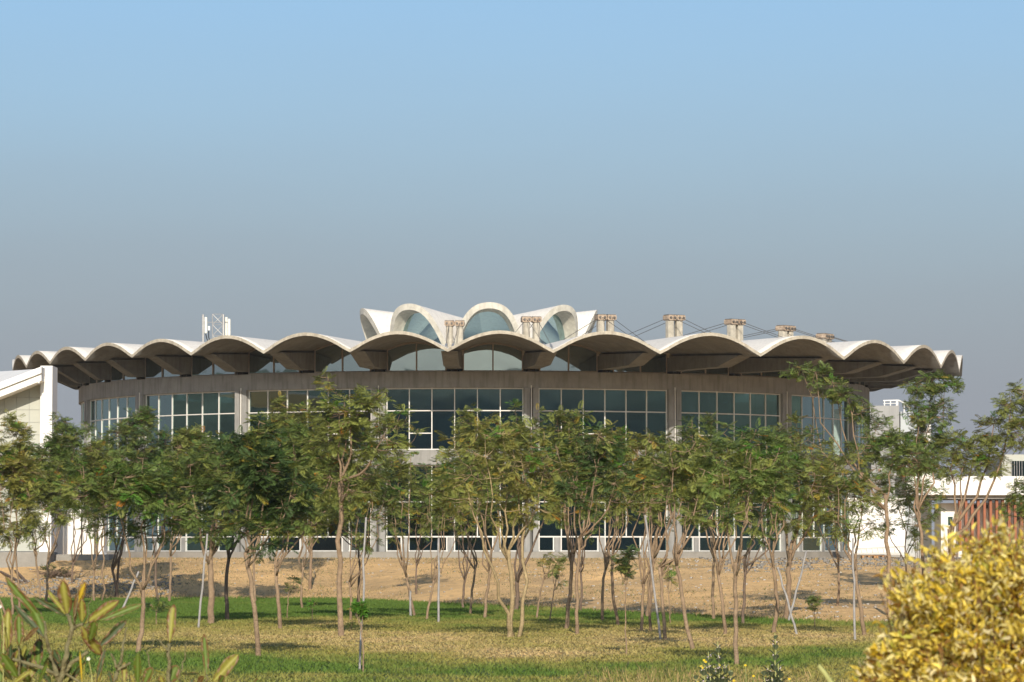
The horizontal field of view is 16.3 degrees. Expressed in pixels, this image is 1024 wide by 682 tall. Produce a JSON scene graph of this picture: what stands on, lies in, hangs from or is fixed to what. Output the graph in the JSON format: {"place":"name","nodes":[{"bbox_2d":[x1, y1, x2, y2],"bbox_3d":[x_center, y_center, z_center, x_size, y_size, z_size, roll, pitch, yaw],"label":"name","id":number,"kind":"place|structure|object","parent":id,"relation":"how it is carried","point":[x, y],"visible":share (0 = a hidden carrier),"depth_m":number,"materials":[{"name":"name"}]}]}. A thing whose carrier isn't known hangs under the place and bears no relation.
{"place":"outdoors","nodes":[
{"label":"outdoors","id":0,"kind":"place"},
{"bbox_2d":[0,553,1020,622],"bbox_3d":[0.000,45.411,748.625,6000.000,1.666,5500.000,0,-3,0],"label":"ground","id":1,"kind":"structure","parent":0,"point":[376,581],"depth_m":148.43,"materials":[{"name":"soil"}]},
{"bbox_2d":[0,366,57,567],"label":"white annex","id":2,"kind":"object","parent":1,"relation":"on","point":[31,394],"visible":0.43,"depth_m":164.94,"materials":[{"name":"concrete"}]},
{"bbox_2d":[29,563,84,577],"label":"brush heap","id":3,"kind":"object","parent":1,"relation":"on","point":[59,572],"visible":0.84,"depth_m":159.51,"materials":[{"name":"brown plant"}]},
{"bbox_2d":[0,577,142,681],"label":"frangipani","id":4,"kind":"object","parent":1,"relation":"on","point":[12,661],"visible":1,"depth_m":16.96,"materials":[{"name":"green plant"}]},
{"bbox_2d":[46,421,109,582],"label":"tree","id":5,"kind":"object","parent":1,"relation":"on","point":[80,450],"visible":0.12,"depth_m":157.53,"materials":[{"name":"green plant"}]},
{"bbox_2d":[56,479,106,553],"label":"white gateway","id":6,"kind":"object","parent":1,"relation":"on","point":[64,539],"visible":0.12,"depth_m":172.20,"materials":[{"name":"white paint"}]},
{"bbox_2d":[54,554,115,560],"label":"loading step","id":7,"kind":"object","parent":1,"relation":"on","point":[62,557],"visible":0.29,"depth_m":166.50,"materials":[{"name":"grey concrete"}]},
{"bbox_2d":[0,574,181,594],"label":"gravel heap","id":8,"kind":"object","parent":1,"relation":"on","point":[151,587],"visible":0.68,"depth_m":155.56,"materials":[{"name":"gravel"}]},
{"bbox_2d":[97,405,161,597],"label":"tree","id":9,"kind":"object","parent":1,"relation":"on","point":[144,419],"visible":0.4,"depth_m":150.28,"materials":[{"name":"green plant"}]},
{"bbox_2d":[107,627,152,681],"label":"frangipani","id":10,"kind":"object","parent":1,"relation":"on","point":[148,673],"visible":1,"depth_m":16.88,"materials":[{"name":"green plant"}]},
{"bbox_2d":[146,604,197,681],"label":"frangipani","id":11,"kind":"object","parent":1,"relation":"on","point":[173,672],"visible":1,"depth_m":16.97,"materials":[{"name":"green plant"}]},
{"bbox_2d":[190,634,259,681],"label":"frangipani","id":12,"kind":"object","parent":1,"relation":"on","point":[226,667],"visible":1,"depth_m":17.05,"materials":[{"name":"green plant"}]},
{"bbox_2d":[260,391,331,590],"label":"tree","id":13,"kind":"object","parent":1,"relation":"on","point":[286,415],"visible":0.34,"depth_m":154.59,"materials":[{"name":"green plant"}]},
{"bbox_2d":[392,461,455,593],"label":"tree","id":14,"kind":"object","parent":1,"relation":"on","point":[425,500],"visible":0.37,"depth_m":144.99,"materials":[{"name":"green plant"}]},
{"bbox_2d":[12,302,962,557],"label":"round pavilion","id":15,"kind":"structure","parent":1,"relation":"on","point":[436,369],"depth_m":191.85,"materials":[{"name":"concrete"}]},
{"bbox_2d":[90,396,134,449],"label":"window","id":16,"kind":"structure","parent":15,"relation":"in","point":[109,409],"depth_m":202.16,"materials":[{"name":"grey glass"}]},
{"bbox_2d":[107,480,134,551],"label":"window","id":17,"kind":"structure","parent":15,"relation":"in","point":[112,547],"depth_m":200.58,"materials":[{"name":"grey glass"}]},
{"bbox_2d":[145,358,181,378],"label":"clerestory window","id":18,"kind":"structure","parent":15,"relation":"in","point":[153,370],"depth_m":197.86,"materials":[{"name":"clear glass"}]},
{"bbox_2d":[145,488,233,551],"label":"window","id":19,"kind":"structure","parent":15,"relation":"in","point":[189,546],"depth_m":195.60,"materials":[{"name":"grey glass"}]},
{"bbox_2d":[145,391,234,448],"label":"window","id":20,"kind":"structure","parent":15,"relation":"in","point":[196,405],"depth_m":195.36,"materials":[{"name":"grey glass"}]},
{"bbox_2d":[191,355,235,376],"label":"clerestory window","id":21,"kind":"structure","parent":15,"relation":"in","point":[200,365],"depth_m":194.98,"materials":[{"name":"clear glass"}]},
{"bbox_2d":[202,314,230,341],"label":"antenna mast","id":22,"kind":"object","parent":15,"relation":"on","point":[227,322],"visible":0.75,"depth_m":206.24,"materials":[{"name":"metal"}]},
{"bbox_2d":[248,349,299,373],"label":"clerestory window","id":23,"kind":"structure","parent":15,"relation":"in","point":[258,362],"depth_m":192.76,"materials":[{"name":"clear glass"}]},
{"bbox_2d":[248,388,370,449],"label":"window","id":24,"kind":"structure","parent":15,"relation":"in","point":[258,401],"depth_m":191.82,"materials":[{"name":"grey glass"}]},
{"bbox_2d":[250,465,370,551],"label":"window","id":25,"kind":"structure","parent":15,"relation":"in","point":[329,544],"depth_m":190.70,"materials":[{"name":"grey glass"}]},
{"bbox_2d":[314,343,370,372],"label":"clerestory window","id":26,"kind":"structure","parent":15,"relation":"in","point":[337,359],"depth_m":191.07,"materials":[{"name":"clear glass"}]},
{"bbox_2d":[387,342,446,371],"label":"clerestory window","id":27,"kind":"structure","parent":15,"relation":"in","point":[411,356],"depth_m":190.09,"materials":[{"name":"clear glass"}]},
{"bbox_2d":[386,388,522,449],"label":"window","id":28,"kind":"structure","parent":15,"relation":"in","point":[434,406],"depth_m":189.91,"materials":[{"name":"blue glass"}]},
{"bbox_2d":[386,465,522,551],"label":"window","id":29,"kind":"structure","parent":15,"relation":"in","point":[413,546],"depth_m":189.54,"materials":[{"name":"white glass"}]},
{"bbox_2d":[463,342,522,371],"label":"clerestory window","id":30,"kind":"structure","parent":15,"relation":"in","point":[492,356],"depth_m":189.95,"materials":[{"name":"clear glass"}]},
{"bbox_2d":[539,344,597,371],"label":"clerestory window","id":31,"kind":"structure","parent":15,"relation":"in","point":[573,357],"depth_m":190.61,"materials":[{"name":"clear glass"}]},
{"bbox_2d":[539,388,666,450],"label":"window","id":32,"kind":"structure","parent":15,"relation":"in","point":[613,405],"depth_m":191.12,"materials":[{"name":"blue glass"}]},
{"bbox_2d":[539,465,666,551],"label":"window","id":33,"kind":"structure","parent":15,"relation":"in","point":[545,544],"depth_m":190.51,"materials":[{"name":"white glass"}]},
{"bbox_2d":[612,352,666,373],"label":"clerestory window","id":34,"kind":"structure","parent":15,"relation":"in","point":[658,364],"depth_m":192.05,"materials":[{"name":"grey glass"}]},
{"bbox_2d":[680,367,728,375],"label":"clerestory window","id":35,"kind":"structure","parent":15,"relation":"in","point":[718,371],"depth_m":193.84,"materials":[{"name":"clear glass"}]},
{"bbox_2d":[681,390,780,451],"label":"window","id":36,"kind":"structure","parent":15,"relation":"in","point":[742,406],"depth_m":194.65,"materials":[{"name":"blue glass"}]},
{"bbox_2d":[682,468,780,551],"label":"window","id":37,"kind":"structure","parent":15,"relation":"in","point":[703,546],"depth_m":193.94,"materials":[{"name":"white glass"}]},
{"bbox_2d":[792,395,848,455],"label":"window","id":38,"kind":"structure","parent":15,"relation":"in","point":[803,406],"depth_m":200.63,"materials":[{"name":"grey glass"}]},
{"bbox_2d":[792,472,848,551],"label":"window","id":39,"kind":"structure","parent":15,"relation":"in","point":[808,545],"depth_m":199.70,"materials":[{"name":"white glass"}]},
{"bbox_2d":[4,558,1020,620],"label":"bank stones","id":40,"kind":"object","parent":1,"relation":"on","point":[874,606],"visible":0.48,"depth_m":142.04,"materials":[{"name":"stone"}]},
{"bbox_2d":[793,436,851,605],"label":"tree","id":41,"kind":"object","parent":1,"relation":"on","point":[824,528],"visible":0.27,"depth_m":114.32,"materials":[{"name":"green plant"}]},
{"bbox_2d":[699,557,974,571],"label":"crest rubble","id":42,"kind":"object","parent":1,"relation":"on","point":[760,565],"visible":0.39,"depth_m":159.20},
{"bbox_2d":[778,360,940,614],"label":"tree","id":43,"kind":"object","parent":1,"relation":"on","point":[885,440],"visible":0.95,"depth_m":107.18,"materials":[{"name":"green plant"}]},
{"bbox_2d":[847,498,904,553],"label":"white screen wall","id":44,"kind":"structure","parent":1,"relation":"on","point":[898,538],"depth_m":192.73,"materials":[{"name":"white paint"}]},
{"bbox_2d":[855,546,906,553],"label":"fence","id":45,"kind":"object","parent":1,"relation":"on","point":[874,551],"visible":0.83,"depth_m":187.66,"materials":[{"name":"paint"}]},
{"bbox_2d":[870,400,915,556],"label":"grey block","id":46,"kind":"structure","parent":1,"relation":"on","point":[898,420],"depth_m":240.14,"materials":[{"name":"grey concrete"}]},
{"bbox_2d":[849,424,949,576],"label":"tree","id":47,"kind":"object","parent":1,"relation":"on","point":[909,497],"visible":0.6,"depth_m":132.20,"materials":[{"name":"green plant"}]},
{"bbox_2d":[919,409,931,557],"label":"white pylon","id":48,"kind":"object","parent":1,"relation":"on","point":[927,542],"visible":0.14,"depth_m":206.72,"materials":[{"name":"white paint"}]},
{"bbox_2d":[891,369,965,588],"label":"tree","id":49,"kind":"object","parent":1,"relation":"on","point":[932,389],"visible":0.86,"depth_m":122.78,"materials":[{"name":"green plant"}]},
{"bbox_2d":[843,504,1023,681],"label":"yellow bush","id":50,"kind":"object","parent":1,"relation":"on","point":[956,608],"visible":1,"depth_m":10.74,"materials":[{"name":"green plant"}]},
{"bbox_2d":[895,476,1023,557],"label":"finned building","id":51,"kind":"structure","parent":1,"relation":"on","point":[988,511],"depth_m":199.46,"materials":[{"name":"concrete"}]},
{"bbox_2d":[931,378,1023,567],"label":"tree","id":52,"kind":"object","parent":1,"relation":"on","point":[992,441],"visible":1,"depth_m":114.09,"materials":[{"name":"green plant"}]},
{"bbox_2d":[986,454,1023,502],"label":"pale building","id":53,"kind":"structure","parent":1,"relation":"on","point":[1017,469],"depth_m":231.94,"materials":[{"name":"white concrete"}]},
{"bbox_2d":[995,476,1023,531],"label":"tree","id":54,"kind":"object","parent":1,"relation":"on","point":[1019,485],"visible":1,"depth_m":107.06,"materials":[{"name":"green plant"}]},
{"bbox_2d":[0,595,1021,681],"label":"lawn","id":55,"kind":"structure","parent":0,"point":[456,677],"depth_m":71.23,"materials":[{"name":"green plant"}]},
{"bbox_2d":[0,409,46,614],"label":"tree","id":56,"kind":"object","parent":55,"relation":"on","point":[14,458],"visible":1,"depth_m":111.19,"materials":[{"name":"green plant"}]},
{"bbox_2d":[1,447,78,597],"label":"tree","id":57,"kind":"object","parent":55,"relation":"on","point":[46,498],"visible":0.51,"depth_m":132.10,"materials":[{"name":"green plant"}]},
{"bbox_2d":[25,411,86,601],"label":"tree","id":58,"kind":"object","parent":55,"relation":"on","point":[56,451],"visible":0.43,"depth_m":141.39,"materials":[{"name":"green plant"}]},
{"bbox_2d":[69,439,135,600],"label":"tree","id":59,"kind":"object","parent":55,"relation":"on","point":[94,455],"visible":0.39,"depth_m":143.74,"materials":[{"name":"green plant"}]},
{"bbox_2d":[49,445,213,651],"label":"tree","id":60,"kind":"object","parent":55,"relation":"on","point":[148,489],"visible":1,"depth_m":70.47,"materials":[{"name":"green plant"}]},
{"bbox_2d":[127,424,188,599],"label":"tree","id":61,"kind":"object","parent":55,"relation":"on","point":[148,455],"visible":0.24,"depth_m":146.29,"materials":[{"name":"green plant"}]},
{"bbox_2d":[145,597,170,623],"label":"sapling","id":62,"kind":"object","parent":55,"relation":"on","point":[160,604],"visible":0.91,"depth_m":96.93,"materials":[{"name":"green plant"}]},
{"bbox_2d":[153,424,216,600],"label":"tree","id":63,"kind":"object","parent":55,"relation":"on","point":[179,442],"visible":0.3,"depth_m":142.59,"materials":[{"name":"green plant"}]},
{"bbox_2d":[145,431,258,623],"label":"tree","id":64,"kind":"object","parent":55,"relation":"on","point":[213,471],"visible":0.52,"depth_m":98.54,"materials":[{"name":"green plant"}]},
{"bbox_2d":[197,534,207,627],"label":"stake","id":65,"kind":"object","parent":55,"relation":"on","point":[200,602],"visible":0.82,"depth_m":93.22,"materials":[{"name":"grey wood"}]},
{"bbox_2d":[200,437,262,619],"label":"tree","id":66,"kind":"object","parent":55,"relation":"on","point":[229,553],"visible":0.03,"depth_m":103.58,"materials":[{"name":"green plant"}]},
{"bbox_2d":[201,411,323,656],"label":"tree","id":67,"kind":"object","parent":55,"relation":"on","point":[250,470],"visible":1,"depth_m":67.69,"materials":[{"name":"green plant"}]},
{"bbox_2d":[245,416,338,628],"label":"tree","id":68,"kind":"object","parent":55,"relation":"on","point":[293,436],"visible":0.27,"depth_m":92.17,"materials":[{"name":"green plant"}]},
{"bbox_2d":[281,444,345,607],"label":"tree","id":69,"kind":"object","parent":55,"relation":"on","point":[294,534],"visible":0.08,"depth_m":125.47,"materials":[{"name":"green plant"}]},
{"bbox_2d":[291,433,369,616],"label":"tree","id":70,"kind":"object","parent":55,"relation":"on","point":[335,521],"visible":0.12,"depth_m":108.35,"materials":[{"name":"green plant"}]},
{"bbox_2d":[297,366,416,635],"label":"tree","id":71,"kind":"object","parent":55,"relation":"on","point":[351,424],"visible":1,"depth_m":84.30,"materials":[{"name":"green plant"}]},
{"bbox_2d":[348,599,370,671],"bbox_3d":[-2.495,4.945,58.667,0.428,1.408,0.342,2,-4,-33],"label":"sapling","id":72,"kind":"object","parent":55,"relation":"on","point":[360,609],"visible":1,"depth_m":58.67,"materials":[{"name":"green plant"}]},
{"bbox_2d":[359,517,366,668],"bbox_3d":[-2.526,4.339,60.261,0.074,2.724,0.174,-2,-4,32],"label":"stake","id":73,"kind":"object","parent":55,"relation":"on","point":[360,643],"visible":0.68,"depth_m":60.29,"materials":[{"name":"wood"}]},
{"bbox_2d":[323,433,407,619],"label":"tree","id":74,"kind":"object","parent":55,"relation":"on","point":[387,498],"visible":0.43,"depth_m":103.49,"materials":[{"name":"green plant"}]},
{"bbox_2d":[367,408,429,615],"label":"tree","id":75,"kind":"object","parent":55,"relation":"on","point":[402,474],"visible":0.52,"depth_m":110.39,"materials":[{"name":"green plant"}]},
{"bbox_2d":[437,538,439,621],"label":"stake","id":76,"kind":"object","parent":55,"relation":"on","point":[438,606],"visible":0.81,"depth_m":100.50,"materials":[{"name":"grey wood"}]},
{"bbox_2d":[405,477,477,618],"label":"tree","id":77,"kind":"object","parent":55,"relation":"on","point":[431,525],"visible":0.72,"depth_m":105.00,"materials":[{"name":"green plant"}]},
{"bbox_2d":[419,453,482,613],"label":"tree","id":78,"kind":"object","parent":55,"relation":"on","point":[437,523],"visible":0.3,"depth_m":113.51,"materials":[{"name":"green plant"}]},
{"bbox_2d":[429,435,496,606],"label":"tree","id":79,"kind":"object","parent":55,"relation":"on","point":[464,576],"visible":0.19,"depth_m":125.48,"materials":[{"name":"green plant"}]},
{"bbox_2d":[435,402,519,617],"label":"tree","id":80,"kind":"object","parent":55,"relation":"on","point":[470,416],"visible":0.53,"depth_m":107.06,"materials":[{"name":"green plant"}]},
{"bbox_2d":[432,412,576,636],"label":"tree","id":81,"kind":"object","parent":55,"relation":"on","point":[512,481],"visible":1,"depth_m":83.01,"materials":[{"name":"green plant"}]},
{"bbox_2d":[481,398,555,609],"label":"tree","id":82,"kind":"object","parent":55,"relation":"on","point":[518,573],"visible":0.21,"depth_m":121.83,"materials":[{"name":"green plant"}]},
{"bbox_2d":[536,552,566,616],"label":"sapling","id":83,"kind":"object","parent":55,"relation":"on","point":[547,562],"visible":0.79,"depth_m":106.95,"materials":[{"name":"green plant"}]},
{"bbox_2d":[544,555,569,620],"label":"sapling","id":84,"kind":"object","parent":55,"relation":"on","point":[558,567],"visible":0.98,"depth_m":101.71,"materials":[{"name":"green plant"}]},
{"bbox_2d":[522,400,604,628],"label":"tree","id":85,"kind":"object","parent":55,"relation":"on","point":[566,521],"visible":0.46,"depth_m":92.30,"materials":[{"name":"green plant"}]},
{"bbox_2d":[541,443,605,609],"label":"tree","id":86,"kind":"object","parent":55,"relation":"on","point":[583,558],"visible":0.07,"depth_m":119.06,"materials":[{"name":"green plant"}]},
{"bbox_2d":[541,419,638,633],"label":"tree","id":87,"kind":"object","parent":55,"relation":"on","point":[590,463],"visible":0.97,"depth_m":86.44,"materials":[{"name":"green plant"}]},
{"bbox_2d":[575,430,635,619],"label":"tree","id":88,"kind":"object","parent":55,"relation":"on","point":[606,558],"visible":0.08,"depth_m":103.58,"materials":[{"name":"green plant"}]},
{"bbox_2d":[609,545,640,653],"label":"sapling","id":89,"kind":"object","parent":55,"relation":"on","point":[625,567],"visible":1,"depth_m":69.21,"materials":[{"name":"green plant"}]},
{"bbox_2d":[593,420,662,624],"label":"tree","id":90,"kind":"object","parent":55,"relation":"on","point":[631,483],"visible":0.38,"depth_m":96.49,"materials":[{"name":"green plant"}]},
{"bbox_2d":[602,433,681,630],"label":"tree","id":91,"kind":"object","parent":55,"relation":"on","point":[645,448],"visible":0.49,"depth_m":89.74,"materials":[{"name":"green plant"}]},
{"bbox_2d":[644,515,661,638],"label":"stake","id":92,"kind":"object","parent":55,"relation":"on","point":[655,599],"visible":0.85,"depth_m":81.02,"materials":[{"name":"grey wood"}]},
{"bbox_2d":[628,436,692,615],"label":"tree","id":93,"kind":"object","parent":55,"relation":"on","point":[658,526],"visible":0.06,"depth_m":109.71,"materials":[{"name":"green plant"}]},
{"bbox_2d":[639,443,717,638],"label":"tree","id":94,"kind":"object","parent":55,"relation":"on","point":[661,566],"visible":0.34,"depth_m":81.07,"materials":[{"name":"green plant"}]},
{"bbox_2d":[632,427,733,648],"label":"tree","id":95,"kind":"object","parent":55,"relation":"on","point":[683,467],"visible":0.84,"depth_m":72.93,"materials":[{"name":"green plant"}]},
{"bbox_2d":[673,410,737,618],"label":"tree","id":96,"kind":"object","parent":55,"relation":"on","point":[708,427],"visible":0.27,"depth_m":104.99,"materials":[{"name":"green plant"}]},
{"bbox_2d":[693,642,735,681],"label":"milkweed","id":97,"kind":"object","parent":55,"relation":"on","point":[709,678],"visible":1,"depth_m":45.81,"materials":[{"name":"green plant"}]},
{"bbox_2d":[685,442,774,633],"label":"tree","id":98,"kind":"object","parent":55,"relation":"on","point":[719,566],"visible":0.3,"depth_m":85.54,"materials":[{"name":"green plant"}]},
{"bbox_2d":[688,417,797,664],"bbox_3d":[4.208,3.617,62.775,2.068,4.545,1.660,2,-4,-30],"label":"tree","id":99,"kind":"object","parent":55,"relation":"on","point":[758,477],"visible":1,"depth_m":62.72,"materials":[{"name":"green plant"}]},
{"bbox_2d":[726,425,810,623],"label":"tree","id":100,"kind":"object","parent":55,"relation":"on","point":[745,566],"visible":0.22,"depth_m":98.73,"materials":[{"name":"green plant"}]},
{"bbox_2d":[729,424,809,632],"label":"tree","id":101,"kind":"object","parent":55,"relation":"on","point":[792,462],"visible":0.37,"depth_m":87.84,"materials":[{"name":"green plant"}]},
{"bbox_2d":[760,633,786,681],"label":"milkweed","id":102,"kind":"object","parent":55,"relation":"on","point":[777,676],"visible":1,"depth_m":45.81,"materials":[{"name":"green plant"}]},
{"bbox_2d":[759,411,849,619],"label":"tree","id":103,"kind":"object","parent":55,"relation":"on","point":[801,496],"visible":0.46,"depth_m":103.61,"materials":[{"name":"green plant"}]},
{"bbox_2d":[805,444,888,634],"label":"tree","id":104,"kind":"object","parent":55,"relation":"on","point":[856,485],"visible":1,"depth_m":85.12,"materials":[{"name":"green plant"}]},
{"bbox_2d":[852,538,855,639],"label":"stake","id":105,"kind":"object","parent":55,"relation":"on","point":[854,616],"visible":0.85,"depth_m":80.22,"materials":[{"name":"wood"}]},
{"bbox_2d":[0,0,1023,547],"label":"sky","id":106,"kind":"structure","parent":0,"point":[850,170],"materials":[{"name":"blue"}]},
{"bbox_2d":[568,661,844,681],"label":"rough grass","id":107,"kind":"structure","parent":0,"point":[651,677],"depth_m":55.53,"materials":[{"name":"green plant"}]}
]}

